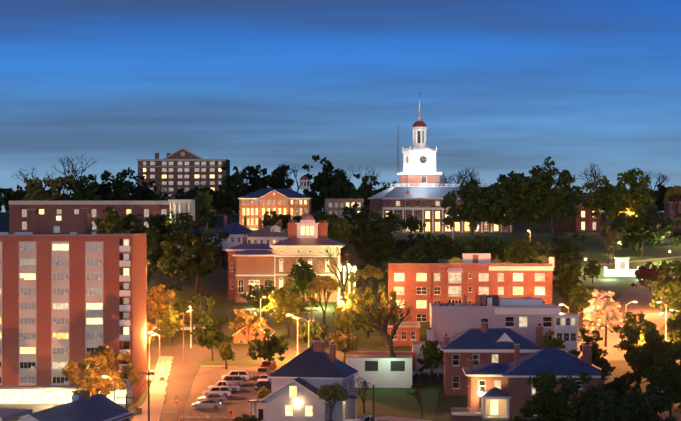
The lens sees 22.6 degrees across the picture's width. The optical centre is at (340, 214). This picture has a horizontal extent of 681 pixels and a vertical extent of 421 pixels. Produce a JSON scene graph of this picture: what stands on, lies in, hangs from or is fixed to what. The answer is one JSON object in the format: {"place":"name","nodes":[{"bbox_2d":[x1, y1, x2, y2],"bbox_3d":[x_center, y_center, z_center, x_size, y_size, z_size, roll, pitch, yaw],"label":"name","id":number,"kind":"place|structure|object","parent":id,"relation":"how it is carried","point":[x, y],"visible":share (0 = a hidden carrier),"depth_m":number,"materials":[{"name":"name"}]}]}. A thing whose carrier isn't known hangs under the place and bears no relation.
{"place":"outdoors","nodes":[
{"label":"outdoors","id":0,"kind":"place"},
{"bbox_2d":[132,356,172,420],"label":"sidewalk","id":1,"kind":"structure","parent":0,"point":[157,390],"depth_m":285.48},
{"bbox_2d":[159,357,234,420],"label":"street","id":2,"kind":"structure","parent":0,"point":[180,380],"depth_m":291.51,"materials":[{"name":"asphalt"}]},
{"bbox_2d":[175,314,248,346],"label":"path","id":3,"kind":"structure","parent":0,"point":[232,317],"depth_m":342.10,"materials":[{"name":"concrete"}]},
{"bbox_2d":[146,347,366,356],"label":"cross street","id":4,"kind":"structure","parent":0,"point":[206,352],"depth_m":325.37,"materials":[{"name":"asphalt"}]},
{"bbox_2d":[0,212,680,420],"bbox_3d":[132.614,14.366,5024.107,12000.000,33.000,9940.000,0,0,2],"label":"ground","id":5,"kind":"structure","parent":0,"point":[214,284],"depth_m":365.09,"materials":[{"name":"green plant"}]},
{"bbox_2d":[0,184,29,212],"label":"tree","id":6,"kind":"object","parent":5,"relation":"on","point":[10,195],"visible":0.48,"depth_m":767.73,"materials":[{"name":"green plant"}]},
{"bbox_2d":[21,177,61,200],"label":"tree","id":7,"kind":"object","parent":5,"relation":"on","point":[34,188],"visible":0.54,"depth_m":656.17,"materials":[{"name":"green plant"}]},
{"bbox_2d":[46,175,80,200],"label":"budding tree","id":8,"kind":"object","parent":5,"relation":"on","point":[71,182],"visible":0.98,"depth_m":657.24,"materials":[{"name":"green plant"}]},
{"bbox_2d":[0,404,127,417],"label":"paved apron","id":9,"kind":"structure","parent":5,"relation":"on","point":[36,407],"depth_m":273.17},
{"bbox_2d":[0,391,134,420],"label":"roof","id":10,"kind":"structure","parent":5,"relation":"on","point":[84,406],"depth_m":204.23,"materials":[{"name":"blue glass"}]},
{"bbox_2d":[0,208,146,404],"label":"apartment tower","id":11,"kind":"structure","parent":5,"relation":"on","point":[73,287],"depth_m":276.33,"materials":[{"name":"red brick"}]},
{"bbox_2d":[52,155,95,199],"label":"bare tree","id":12,"kind":"object","parent":5,"relation":"on","point":[75,170],"visible":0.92,"depth_m":719.40,"materials":[{"name":"brown plant"}]},
{"bbox_2d":[71,175,101,200],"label":"tree","id":13,"kind":"object","parent":5,"relation":"on","point":[88,192],"visible":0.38,"depth_m":646.72,"materials":[{"name":"green plant"}]},
{"bbox_2d":[61,344,140,398],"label":"tree","id":14,"kind":"object","parent":5,"relation":"on","point":[94,382],"visible":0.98,"depth_m":257.91,"materials":[{"name":"orange plant"}]},
{"bbox_2d":[9,200,194,234],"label":"ridge building","id":15,"kind":"structure","parent":5,"relation":"on","point":[18,216],"depth_m":518.10,"materials":[{"name":"red brick"}]},
{"bbox_2d":[86,167,140,200],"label":"tree","id":16,"kind":"object","parent":5,"relation":"on","point":[117,186],"visible":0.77,"depth_m":654.68,"materials":[{"name":"green plant"}]},
{"bbox_2d":[92,206,153,246],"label":"tree","id":17,"kind":"object","parent":5,"relation":"on","point":[113,223],"visible":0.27,"depth_m":435.93,"materials":[{"name":"green plant"}]},
{"bbox_2d":[131,176,157,200],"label":"tree","id":18,"kind":"object","parent":5,"relation":"on","point":[145,191],"visible":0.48,"depth_m":697.44,"materials":[{"name":"green plant"}]},
{"bbox_2d":[146,226,172,282],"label":"tree","id":19,"kind":"object","parent":5,"relation":"on","point":[155,251],"visible":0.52,"depth_m":415.83,"materials":[{"name":"green plant"}]},
{"bbox_2d":[146,284,175,332],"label":"tree","id":20,"kind":"object","parent":5,"relation":"on","point":[157,302],"visible":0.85,"depth_m":345.54,"materials":[{"name":"orange plant"}]},
{"bbox_2d":[146,213,182,254],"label":"tree","id":21,"kind":"object","parent":5,"relation":"on","point":[164,229],"visible":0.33,"depth_m":446.80,"materials":[{"name":"green plant"}]},
{"bbox_2d":[153,304,184,345],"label":"tree","id":22,"kind":"object","parent":5,"relation":"on","point":[165,326],"visible":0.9,"depth_m":331.03,"materials":[{"name":"yellow plant"}]},
{"bbox_2d":[137,148,229,215],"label":"tall building","id":23,"kind":"structure","parent":5,"relation":"on","point":[186,170],"depth_m":798.23,"materials":[{"name":"brick"}]},
{"bbox_2d":[157,212,229,295],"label":"tree","id":24,"kind":"object","parent":5,"relation":"on","point":[208,254],"visible":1,"depth_m":394.51,"materials":[{"name":"green plant"}]},
{"bbox_2d":[174,294,216,336],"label":"tree","id":25,"kind":"object","parent":5,"relation":"on","point":[184,306],"visible":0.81,"depth_m":340.98,"materials":[{"name":"green plant"}]},
{"bbox_2d":[194,190,214,218],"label":"tree","id":26,"kind":"object","parent":5,"relation":"on","point":[203,206],"visible":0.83,"depth_m":596.25,"materials":[{"name":"green plant"}]},
{"bbox_2d":[187,186,225,212],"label":"tree","id":27,"kind":"object","parent":5,"relation":"on","point":[193,194],"visible":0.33,"depth_m":753.50,"materials":[{"name":"green plant"}]},
{"bbox_2d":[190,312,232,360],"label":"tree","id":28,"kind":"object","parent":5,"relation":"on","point":[213,334],"visible":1,"depth_m":315.19,"materials":[{"name":"green plant"}]},
{"bbox_2d":[217,342,235,368],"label":"tree","id":29,"kind":"object","parent":5,"relation":"on","point":[226,353],"visible":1,"depth_m":308.29,"materials":[{"name":"green plant"}]},
{"bbox_2d":[180,366,274,416],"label":"parking lot","id":30,"kind":"structure","parent":5,"relation":"on","point":[237,403],"depth_m":286.48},
{"bbox_2d":[192,399,221,408],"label":"car","id":31,"kind":"object","parent":30,"relation":"on","point":[208,403],"visible":1,"depth_m":269.49,"materials":[{"name":"silver metal"}]},
{"bbox_2d":[202,386,230,396],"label":"car","id":32,"kind":"object","parent":30,"relation":"on","point":[225,391],"visible":0.81,"depth_m":284.21,"materials":[{"name":"silver metal"}]},
{"bbox_2d":[215,375,243,385],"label":"car","id":33,"kind":"object","parent":30,"relation":"on","point":[233,379],"visible":0.69,"depth_m":293.04,"materials":[{"name":"silver metal"}]},
{"bbox_2d":[215,163,247,222],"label":"tree","id":34,"kind":"object","parent":5,"relation":"on","point":[233,187],"visible":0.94,"depth_m":695.62,"materials":[{"name":"green plant"}]},
{"bbox_2d":[177,215,287,256],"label":"white houses","id":35,"kind":"structure","parent":5,"relation":"on","point":[269,234],"depth_m":467.28,"materials":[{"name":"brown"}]},
{"bbox_2d":[232,314,266,347],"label":"budding tree","id":36,"kind":"object","parent":5,"relation":"on","point":[242,320],"visible":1,"depth_m":321.58,"materials":[{"name":"orange plant"}]},
{"bbox_2d":[232,324,274,342],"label":"house","id":37,"kind":"structure","parent":5,"relation":"on","point":[239,337],"depth_m":334.52,"materials":[{"name":"orange brick"}]},
{"bbox_2d":[241,164,268,194],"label":"tree","id":38,"kind":"object","parent":5,"relation":"on","point":[254,182],"visible":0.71,"depth_m":715.19,"materials":[{"name":"green plant"}]},
{"bbox_2d":[240,279,277,319],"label":"tree","id":39,"kind":"object","parent":5,"relation":"on","point":[261,293],"visible":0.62,"depth_m":360.39,"materials":[{"name":"green plant"}]},
{"bbox_2d":[247,328,289,361],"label":"tree","id":40,"kind":"object","parent":5,"relation":"on","point":[268,347],"visible":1,"depth_m":306.78,"materials":[{"name":"green plant"}]},
{"bbox_2d":[262,210,277,226],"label":"tree","id":41,"kind":"object","parent":5,"relation":"on","point":[268,220],"visible":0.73,"depth_m":516.17,"materials":[{"name":"green plant"}]},
{"bbox_2d":[238,176,312,227],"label":"brick building","id":42,"kind":"structure","parent":5,"relation":"on","point":[255,206],"depth_m":636.74,"materials":[{"name":"orange brick"}]},
{"bbox_2d":[259,165,294,188],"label":"tree","id":43,"kind":"object","parent":5,"relation":"on","point":[273,183],"visible":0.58,"depth_m":753.96,"materials":[{"name":"green plant"}]},
{"bbox_2d":[225,213,356,301],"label":"brick building","id":44,"kind":"structure","parent":5,"relation":"on","point":[255,264],"depth_m":386.22,"materials":[{"name":"brick"}]},
{"bbox_2d":[262,280,320,336],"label":"tree","id":45,"kind":"object","parent":5,"relation":"on","point":[283,299],"visible":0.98,"depth_m":339.64,"materials":[{"name":"green plant"}]},
{"bbox_2d":[287,257,318,299],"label":"tree","id":46,"kind":"object","parent":5,"relation":"on","point":[301,276],"visible":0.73,"depth_m":377.87,"materials":[{"name":"green plant"}]},
{"bbox_2d":[248,338,359,420],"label":"white house","id":47,"kind":"structure","parent":5,"relation":"on","point":[302,377],"depth_m":249.61,"materials":[{"name":"paint"}]},
{"bbox_2d":[298,320,328,345],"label":"tree","id":48,"kind":"object","parent":5,"relation":"on","point":[315,331],"visible":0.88,"depth_m":324.82,"materials":[{"name":"green plant"}]},
{"bbox_2d":[302,155,345,210],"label":"tree","id":49,"kind":"object","parent":5,"relation":"on","point":[321,184],"visible":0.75,"depth_m":714.48,"materials":[{"name":"green plant"}]},
{"bbox_2d":[306,275,343,329],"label":"budding tree","id":50,"kind":"object","parent":5,"relation":"on","point":[319,283],"visible":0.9,"depth_m":347.77,"materials":[{"name":"yellow plant"}]},
{"bbox_2d":[314,211,338,225],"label":"tree","id":51,"kind":"object","parent":5,"relation":"on","point":[320,215],"visible":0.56,"depth_m":515.01,"materials":[{"name":"green plant"}]},
{"bbox_2d":[233,383,422,420],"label":"hedges","id":52,"kind":"object","parent":5,"relation":"on","point":[261,393],"visible":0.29,"depth_m":282.86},
{"bbox_2d":[317,382,349,420],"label":"budding tree","id":53,"kind":"object","parent":5,"relation":"on","point":[336,391],"visible":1,"depth_m":245.04,"materials":[{"name":"green plant"}]},
{"bbox_2d":[315,246,365,302],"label":"bare tree","id":54,"kind":"object","parent":5,"relation":"on","point":[336,275],"visible":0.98,"depth_m":368.04,"materials":[{"name":"brown plant"}]},
{"bbox_2d":[329,171,354,198],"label":"tree","id":55,"kind":"object","parent":5,"relation":"on","point":[342,182],"visible":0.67,"depth_m":693.62,"materials":[{"name":"green plant"}]},
{"bbox_2d":[329,330,357,361],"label":"tree","id":56,"kind":"object","parent":5,"relation":"on","point":[344,345],"visible":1,"depth_m":313.12,"materials":[{"name":"green plant"}]},
{"bbox_2d":[326,217,361,256],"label":"tree","id":57,"kind":"object","parent":5,"relation":"on","point":[338,231],"visible":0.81,"depth_m":464.54,"materials":[{"name":"green plant"}]},
{"bbox_2d":[325,199,362,224],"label":"building","id":58,"kind":"structure","parent":5,"relation":"on","point":[335,206],"depth_m":596.11,"materials":[{"name":"brown brick"}]},
{"bbox_2d":[330,286,379,338],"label":"tree","id":59,"kind":"object","parent":5,"relation":"on","point":[345,310],"visible":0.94,"depth_m":334.83,"materials":[{"name":"green plant"}]},
{"bbox_2d":[342,203,378,237],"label":"tree","id":60,"kind":"object","parent":5,"relation":"on","point":[353,213],"visible":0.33,"depth_m":494.54,"materials":[{"name":"green plant"}]},
{"bbox_2d":[345,173,378,213],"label":"tree","id":61,"kind":"object","parent":5,"relation":"on","point":[364,191],"visible":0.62,"depth_m":633.68,"materials":[{"name":"green plant"}]},
{"bbox_2d":[348,265,384,303],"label":"budding tree","id":62,"kind":"object","parent":5,"relation":"on","point":[369,271],"visible":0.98,"depth_m":373.57,"materials":[{"name":"green plant"}]},
{"bbox_2d":[362,286,375,337],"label":"tree","id":63,"kind":"object","parent":5,"relation":"on","point":[369,295],"visible":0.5,"depth_m":340.57,"materials":[{"name":"green plant"}]},
{"bbox_2d":[344,216,397,277],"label":"tree","id":64,"kind":"object","parent":5,"relation":"on","point":[382,245],"visible":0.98,"depth_m":423.48,"materials":[{"name":"green plant"}]},
{"bbox_2d":[374,282,387,335],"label":"tree","id":65,"kind":"object","parent":5,"relation":"on","point":[381,287],"visible":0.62,"depth_m":342.44,"materials":[{"name":"green plant"}]},
{"bbox_2d":[347,321,419,387],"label":"building","id":66,"kind":"structure","parent":5,"relation":"on","point":[380,369],"depth_m":291.91,"materials":[{"name":"paint"}]},
{"bbox_2d":[356,292,414,356],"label":"bare tree","id":67,"kind":"object","parent":5,"relation":"on","point":[385,334],"visible":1,"depth_m":294.42,"materials":[{"name":"brown plant"}]},
{"bbox_2d":[383,255,423,280],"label":"tree","id":68,"kind":"object","parent":5,"relation":"on","point":[404,260],"visible":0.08,"depth_m":389.56,"materials":[{"name":"green plant"}]},
{"bbox_2d":[389,233,451,259],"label":"tree","id":69,"kind":"object","parent":5,"relation":"on","point":[404,245],"visible":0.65,"depth_m":442.87,"materials":[{"name":"green plant"}]},
{"bbox_2d":[397,243,448,263],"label":"tree","id":70,"kind":"object","parent":5,"relation":"on","point":[431,256],"visible":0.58,"depth_m":413.86,"materials":[{"name":"green plant"}]},
{"bbox_2d":[417,339,442,383],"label":"tree","id":71,"kind":"object","parent":5,"relation":"on","point":[432,355],"visible":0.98,"depth_m":294.96,"materials":[{"name":"green plant"}]},
{"bbox_2d":[368,91,511,232],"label":"tower building","id":72,"kind":"structure","parent":5,"relation":"on","point":[419,192],"depth_m":584.42,"materials":[{"name":"paint"}]},
{"bbox_2d":[430,234,468,262],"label":"tree","id":73,"kind":"object","parent":5,"relation":"on","point":[456,250],"visible":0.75,"depth_m":443.02,"materials":[{"name":"green plant"}]},
{"bbox_2d":[388,253,553,321],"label":"red brick apartments","id":74,"kind":"structure","parent":5,"relation":"on","point":[419,288],"depth_m":359.36,"materials":[{"name":"brown"}]},
{"bbox_2d":[463,235,508,262],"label":"tree","id":75,"kind":"object","parent":5,"relation":"on","point":[494,248],"visible":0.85,"depth_m":442.25,"materials":[{"name":"green plant"}]},
{"bbox_2d":[439,320,543,394],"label":"brick house","id":76,"kind":"structure","parent":5,"relation":"on","point":[483,344],"depth_m":285.46,"materials":[{"name":"brown brick"}]},
{"bbox_2d":[412,294,579,376],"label":"stucco building","id":77,"kind":"structure","parent":5,"relation":"on","point":[525,316],"depth_m":315.17,"materials":[{"name":"paint"}]},
{"bbox_2d":[472,172,552,235],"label":"tree","id":78,"kind":"object","parent":5,"relation":"on","point":[508,205],"visible":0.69,"depth_m":509.74,"materials":[{"name":"green plant"}]},
{"bbox_2d":[504,237,554,263],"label":"tree","id":79,"kind":"object","parent":5,"relation":"on","point":[524,252],"visible":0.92,"depth_m":423.30,"materials":[{"name":"green plant"}]},
{"bbox_2d":[451,342,610,420],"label":"house","id":80,"kind":"structure","parent":5,"relation":"on","point":[506,391],"depth_m":259.12,"materials":[{"name":"brown"}]},
{"bbox_2d":[539,330,565,350],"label":"tree","id":81,"kind":"object","parent":5,"relation":"on","point":[555,343],"visible":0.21,"depth_m":279.79,"materials":[{"name":"green plant"}]},
{"bbox_2d":[518,156,587,236],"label":"tree","id":82,"kind":"object","parent":5,"relation":"on","point":[557,203],"visible":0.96,"depth_m":507.26,"materials":[{"name":"green plant"}]},
{"bbox_2d":[508,370,606,420],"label":"tree","id":83,"kind":"object","parent":5,"relation":"on","point":[549,404],"visible":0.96,"depth_m":205.92,"materials":[{"name":"green plant"}]},
{"bbox_2d":[548,231,586,276],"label":"tree","id":84,"kind":"object","parent":5,"relation":"on","point":[561,244],"visible":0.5,"depth_m":413.77,"materials":[{"name":"green plant"}]},
{"bbox_2d":[552,253,590,312],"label":"tree","id":85,"kind":"object","parent":5,"relation":"on","point":[569,272],"visible":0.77,"depth_m":365.26,"materials":[{"name":"green plant"}]},
{"bbox_2d":[549,183,600,231],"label":"brick building","id":86,"kind":"structure","parent":5,"relation":"on","point":[585,220],"depth_m":595.12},
{"bbox_2d":[567,283,599,324],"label":"tree","id":87,"kind":"object","parent":5,"relation":"on","point":[580,300],"visible":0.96,"depth_m":353.77,"materials":[{"name":"green plant"}]},
{"bbox_2d":[569,327,609,371],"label":"tree","id":88,"kind":"object","parent":5,"relation":"on","point":[597,360],"visible":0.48,"depth_m":283.86,"materials":[{"name":"green plant"}]},
{"bbox_2d":[583,260,600,282],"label":"tree","id":89,"kind":"object","parent":5,"relation":"on","point":[594,268],"visible":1,"depth_m":413.84,"materials":[{"name":"green plant"}]},
{"bbox_2d":[583,289,623,346],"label":"tree","id":90,"kind":"object","parent":5,"relation":"on","point":[606,312],"visible":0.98,"depth_m":328.32,"materials":[{"name":"pink plant"}]},
{"bbox_2d":[594,226,622,263],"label":"bare tree","id":91,"kind":"object","parent":5,"relation":"on","point":[610,236],"visible":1,"depth_m":449.14,"materials":[{"name":"brown plant"}]},
{"bbox_2d":[591,361,640,405],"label":"tree","id":92,"kind":"object","parent":5,"relation":"on","point":[620,385],"visible":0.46,"depth_m":244.27,"materials":[{"name":"green plant"}]},
{"bbox_2d":[581,167,656,229],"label":"tree","id":93,"kind":"object","parent":5,"relation":"on","point":[619,199],"visible":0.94,"depth_m":548.92,"materials":[{"name":"green plant"}]},
{"bbox_2d":[590,383,677,420],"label":"tree","id":94,"kind":"object","parent":5,"relation":"on","point":[649,404],"visible":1,"depth_m":193.21,"materials":[{"name":"green plant"}]},
{"bbox_2d":[611,311,656,383],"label":"tree","id":95,"kind":"object","parent":5,"relation":"on","point":[644,327],"visible":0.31,"depth_m":293.95,"materials":[{"name":"green plant"}]},
{"bbox_2d":[600,205,680,256],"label":"tree","id":96,"kind":"object","parent":5,"relation":"on","point":[637,228],"visible":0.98,"depth_m":460.34,"materials":[{"name":"green plant"}]},
{"bbox_2d":[617,328,680,394],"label":"tree","id":97,"kind":"object","parent":5,"relation":"on","point":[641,358],"visible":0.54,"depth_m":273.61,"materials":[{"name":"green plant"}]},
{"bbox_2d":[631,262,669,292],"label":"tree","id":98,"kind":"object","parent":5,"relation":"on","point":[643,273],"visible":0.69,"depth_m":398.49,"materials":[{"name":"red plant"}]},
{"bbox_2d":[636,171,670,226],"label":"bare tree","id":99,"kind":"object","parent":5,"relation":"on","point":[661,182],"visible":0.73,"depth_m":640.50,"materials":[{"name":"brown plant"}]},
{"bbox_2d":[642,343,680,417],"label":"tree","id":100,"kind":"object","parent":5,"relation":"on","point":[670,381],"visible":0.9,"depth_m":243.44,"materials":[{"name":"green plant"}]},
{"bbox_2d":[650,185,672,214],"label":"tree","id":101,"kind":"object","parent":5,"relation":"on","point":[661,195],"visible":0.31,"depth_m":804.83,"materials":[{"name":"green plant"}]},
{"bbox_2d":[645,260,680,320],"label":"tree","id":102,"kind":"object","parent":5,"relation":"on","point":[670,288],"visible":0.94,"depth_m":343.35,"materials":[{"name":"green plant"}]},
{"bbox_2d":[663,185,680,231],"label":"budding tree","id":103,"kind":"object","parent":5,"relation":"on","point":[673,194],"visible":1,"depth_m":593.72,"materials":[{"name":"brown plant"}]},
{"bbox_2d":[664,200,680,220],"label":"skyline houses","id":104,"kind":"structure","parent":5,"relation":"on","point":[669,212],"depth_m":712.27,"materials":[{"name":"brown brick"}]},
{"bbox_2d":[665,301,680,364],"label":"tree","id":105,"kind":"object","parent":5,"relation":"on","point":[674,328],"visible":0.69,"depth_m":293.52,"materials":[{"name":"green plant"}]},
{"bbox_2d":[0,0,680,211],"label":"sky","id":106,"kind":"structure","parent":0,"point":[504,86],"materials":[{"name":"blue"}]},
{"bbox_2d":[353,416,431,420],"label":"path","id":107,"kind":"structure","parent":0,"point":[392,418],"depth_m":257.11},
{"bbox_2d":[354,389,438,419],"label":"house lawn","id":108,"kind":"structure","parent":0,"point":[399,402],"depth_m":277.59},
{"bbox_2d":[362,234,552,247],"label":"lawn","id":109,"kind":"structure","parent":0,"point":[544,239],"depth_m":509.13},
{"bbox_2d":[378,211,403,232],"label":"tree","id":110,"kind":"object","parent":109,"relation":"on","point":[393,220],"visible":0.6,"depth_m":514.08,"materials":[{"name":"green plant"}]},
{"bbox_2d":[400,216,426,234],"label":"tree","id":111,"kind":"object","parent":109,"relation":"on","point":[411,223],"visible":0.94,"depth_m":534.31,"materials":[{"name":"green plant"}]},
{"bbox_2d":[441,179,497,235],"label":"tree","id":112,"kind":"object","parent":109,"relation":"on","point":[470,207],"visible":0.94,"depth_m":512.56,"materials":[{"name":"green plant"}]},
{"bbox_2d":[553,234,680,286],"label":"hill lawn","id":113,"kind":"structure","parent":0,"point":[592,244],"depth_m":466.27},
{"bbox_2d":[603,257,639,276],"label":"lawn monument","id":114,"kind":"object","parent":113,"relation":"on","point":[621,269],"visible":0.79,"depth_m":425.55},
{"bbox_2d":[578,293,670,359],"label":"road","id":115,"kind":"structure","parent":0,"point":[642,304],"depth_m":363.63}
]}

